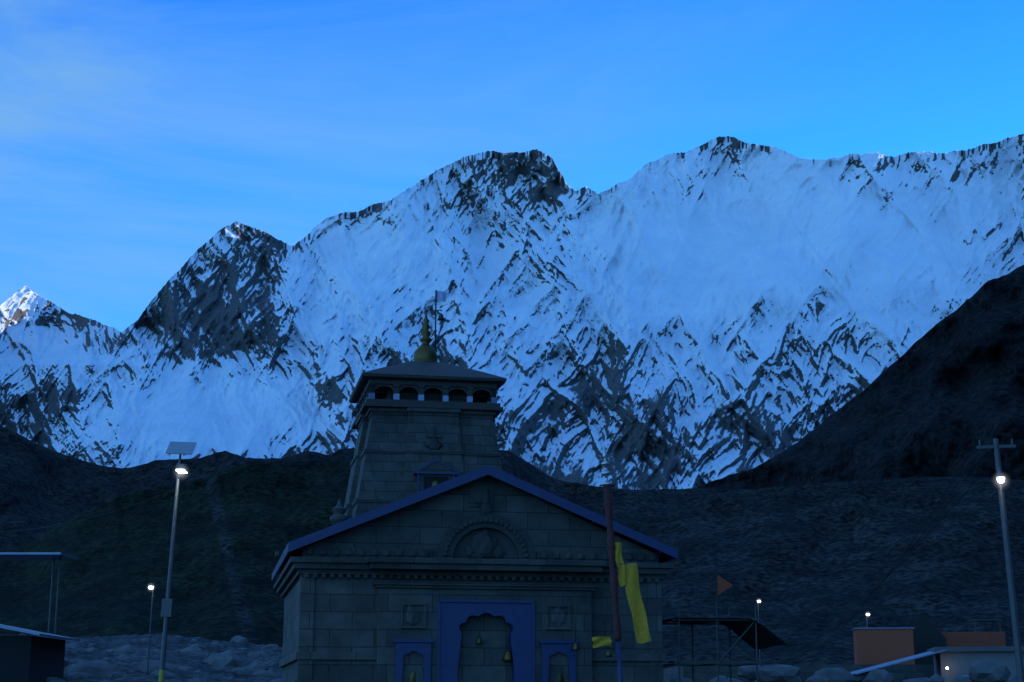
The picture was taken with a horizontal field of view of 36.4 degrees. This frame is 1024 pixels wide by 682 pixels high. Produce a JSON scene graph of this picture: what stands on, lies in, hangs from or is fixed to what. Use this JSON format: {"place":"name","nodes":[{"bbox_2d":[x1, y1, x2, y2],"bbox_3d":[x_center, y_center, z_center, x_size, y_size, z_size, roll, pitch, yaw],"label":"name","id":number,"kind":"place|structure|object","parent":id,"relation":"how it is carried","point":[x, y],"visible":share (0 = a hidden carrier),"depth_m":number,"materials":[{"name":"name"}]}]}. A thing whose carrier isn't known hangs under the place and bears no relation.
{"place":"outdoors","nodes":[
{"label":"outdoors","id":0,"kind":"place"},
{"bbox_2d":[0,633,282,681],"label":"rocky ground","id":1,"kind":"structure","parent":0,"point":[130,662],"depth_m":86.59,"materials":[{"name":"grey stone"}]},
{"bbox_2d":[46,635,1017,681],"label":"boulders","id":2,"kind":"object","parent":1,"relation":"on","point":[982,670],"visible":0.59,"depth_m":73.35,"materials":[{"name":"grey stone"}]},
{"bbox_2d":[0,425,745,548],"bbox_3d":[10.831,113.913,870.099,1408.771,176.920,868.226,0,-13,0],"label":"moraine hill","id":3,"kind":"structure","parent":0,"point":[41,486],"depth_m":889.09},
{"bbox_2d":[408,588,605,681],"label":"bells","id":4,"kind":"object","parent":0,"point":[507,656],"visible":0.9,"depth_m":50.84,"materials":[{"name":"gold metal"}]},
{"bbox_2d":[0,134,1023,489],"bbox_3d":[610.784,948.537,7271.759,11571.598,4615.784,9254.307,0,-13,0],"label":"snowy mountain","id":5,"kind":"structure","parent":0,"point":[714,308],"depth_m":6914.50,"materials":[{"name":"white snow"}]},
{"bbox_2d":[0,0,1023,331],"label":"sky","id":6,"kind":"structure","parent":0,"point":[133,133],"materials":[{"name":"blue"}]},
{"bbox_2d":[696,265,1023,489],"bbox_3d":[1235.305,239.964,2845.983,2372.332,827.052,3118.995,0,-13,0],"label":"hillside","id":7,"kind":"structure","parent":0,"point":[941,398],"depth_m":2557.02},
{"label":"ground","id":8,"kind":"structure","parent":0,"visible":0},
{"bbox_2d":[0,552,79,681],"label":"shed roof","id":9,"kind":"structure","parent":8,"relation":"on","point":[27,658],"depth_m":64.94,"materials":[{"name":"metal"}]},
{"bbox_2d":[146,583,153,675],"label":"lamp","id":10,"kind":"object","parent":8,"relation":"on","point":[150,584],"visible":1,"depth_m":71.87,"materials":[{"name":"grey metal"}]},
{"bbox_2d":[158,441,196,681],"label":"solar street lamp","id":11,"kind":"object","parent":8,"relation":"on","point":[181,448],"visible":0.94,"depth_m":48.39,"materials":[{"name":"grey metal"}]},
{"bbox_2d":[279,475,666,681],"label":"temple mandapa walls","id":12,"kind":"structure","parent":8,"relation":"on","point":[330,630],"depth_m":51.48,"materials":[{"name":"grey stone"}]},
{"bbox_2d":[344,388,501,518],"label":"temple tower","id":13,"kind":"structure","parent":12,"relation":"on","point":[392,453],"depth_m":65.08,"materials":[{"name":"grey stone"}]},
{"bbox_2d":[349,361,506,428],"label":"tower roof","id":14,"kind":"structure","parent":13,"relation":"on","point":[480,387],"depth_m":65.81,"materials":[{"name":"grey stone"}]},
{"bbox_2d":[413,307,437,361],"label":"finial","id":15,"kind":"object","parent":14,"relation":"on","point":[425,351],"visible":0.85,"depth_m":68.52,"materials":[{"name":"gold metal"}]},
{"bbox_2d":[367,393,496,402],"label":"tower post bases","id":16,"kind":"object","parent":14,"relation":"attached to","point":[444,397],"visible":0.4,"depth_m":65.69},
{"bbox_2d":[435,290,444,350],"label":"flagpole","id":17,"kind":"object","parent":14,"relation":"on","point":[441,317],"visible":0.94,"depth_m":69.14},
{"bbox_2d":[437,291,445,301],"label":"temple flag","id":18,"kind":"object","parent":17,"relation":"attached to","point":[441,295],"visible":1,"depth_m":69.41,"materials":[{"name":"fabric"}]},
{"bbox_2d":[423,425,443,455],"bbox_3d":[-3.265,4.197,64.892,0.940,1.361,0.149,2,-13,-11],"label":"trident emblem","id":19,"kind":"object","parent":13,"relation":"attached to","point":[433,444],"visible":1,"depth_m":64.83,"materials":[{"name":"metal"}]},
{"bbox_2d":[414,461,456,490],"bbox_3d":[-3.160,5.712,64.034,1.800,1.500,0.550,2,-13,-11],"label":"niche","id":20,"kind":"object","parent":13,"relation":"attached to","point":[436,466],"depth_m":63.84,"materials":[{"name":"grey stone"}]},
{"bbox_2d":[413,459,458,491],"bbox_3d":[-3.110,5.629,63.808,1.900,1.560,0.160,3,-13,-11],"label":"dormer frame","id":21,"kind":"object","parent":13,"relation":"attached to","point":[418,472],"visible":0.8,"depth_m":63.79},
{"bbox_2d":[431,479,438,486],"bbox_3d":[-3.117,5.959,63.752,0.365,0.579,0.190,3,-13,-11],"label":"tower niche idol","id":22,"kind":"object","parent":21,"relation":"in","point":[435,482],"visible":0.42,"depth_m":63.71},
{"bbox_2d":[274,546,673,597],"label":"temple cornices","id":23,"kind":"object","parent":12,"relation":"attached to","point":[357,562],"visible":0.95,"depth_m":51.07,"materials":[{"name":"grey stone"}]},
{"bbox_2d":[272,465,677,580],"bbox_3d":[-2.004,7.008,57.593,13.020,3.015,12.810,2,-13,-11],"label":"gable roof edge","id":24,"kind":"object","parent":12,"relation":"on","point":[294,548],"depth_m":51.87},
{"bbox_2d":[330,498,348,524],"bbox_3d":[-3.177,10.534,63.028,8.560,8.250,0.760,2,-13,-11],"label":"finial","id":25,"kind":"object","parent":24,"relation":"on","point":[339,511],"visible":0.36,"depth_m":62.87,"materials":[{"name":"grey stone"}]},
{"bbox_2d":[275,481,688,563],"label":"roof beam ends","id":26,"kind":"object","parent":24,"relation":"attached to","point":[685,560],"visible":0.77,"depth_m":52.48,"materials":[{"name":"blue wood"}]},
{"bbox_2d":[376,588,592,681],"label":"front wall","id":27,"kind":"structure","parent":12,"relation":"attached to","point":[406,613],"depth_m":50.85,"materials":[{"name":"grey stone"}]},
{"bbox_2d":[393,599,578,681],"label":"door frame","id":28,"kind":"object","parent":27,"relation":"attached to","point":[517,616],"visible":1,"depth_m":50.79,"materials":[{"name":"blue paint"}]},
{"bbox_2d":[436,486,533,558],"bbox_3d":[-0.878,6.054,51.812,3.240,2.494,0.377,2,-13,-11],"label":"arched pediment relief","id":29,"kind":"object","parent":12,"relation":"attached to","point":[485,534],"visible":0.98,"depth_m":51.71},
{"bbox_2d":[0,458,1023,668],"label":"hillside","id":30,"kind":"structure","parent":8,"relation":"on","point":[805,563],"depth_m":324.49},
{"bbox_2d":[592,445,650,681],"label":"flagpole","id":31,"kind":"object","parent":8,"relation":"on","point":[628,576],"visible":1,"depth_m":46.38,"materials":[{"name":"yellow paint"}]},
{"bbox_2d":[662,575,786,681],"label":"scaffolding","id":32,"kind":"object","parent":8,"relation":"on","point":[754,634],"visible":0.91,"depth_m":53.75,"materials":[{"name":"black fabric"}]},
{"bbox_2d":[757,598,760,660],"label":"lamp","id":33,"kind":"object","parent":8,"relation":"on","point":[758,622],"visible":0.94,"depth_m":106.92,"materials":[{"name":"grey metal"}]},
{"bbox_2d":[663,664,933,681],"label":"terrace retaining wall","id":34,"kind":"structure","parent":8,"relation":"on","point":[901,672],"depth_m":91.01,"materials":[{"name":"stone"}]},
{"bbox_2d":[851,627,914,663],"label":"orange cabin","id":35,"kind":"object","parent":34,"relation":"on","point":[877,645],"visible":0.79,"depth_m":94.46,"materials":[{"name":"metal"}]},
{"bbox_2d":[911,612,946,663],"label":"army tent","id":36,"kind":"object","parent":34,"relation":"on","point":[927,634],"visible":0.47,"depth_m":98.89,"materials":[{"name":"fabric"}]},
{"bbox_2d":[941,619,1005,646],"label":"red hut","id":37,"kind":"object","parent":34,"relation":"on","point":[976,639],"visible":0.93,"depth_m":98.65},
{"bbox_2d":[850,646,1023,681],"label":"shelter","id":38,"kind":"object","parent":8,"relation":"on","point":[950,663],"visible":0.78,"depth_m":80.90,"materials":[{"name":"concrete"}]},
{"bbox_2d":[977,438,1023,681],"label":"utility pole","id":39,"kind":"object","parent":8,"relation":"on","point":[995,446],"visible":0.92,"depth_m":39.66,"materials":[{"name":"grey metal"}]}
]}

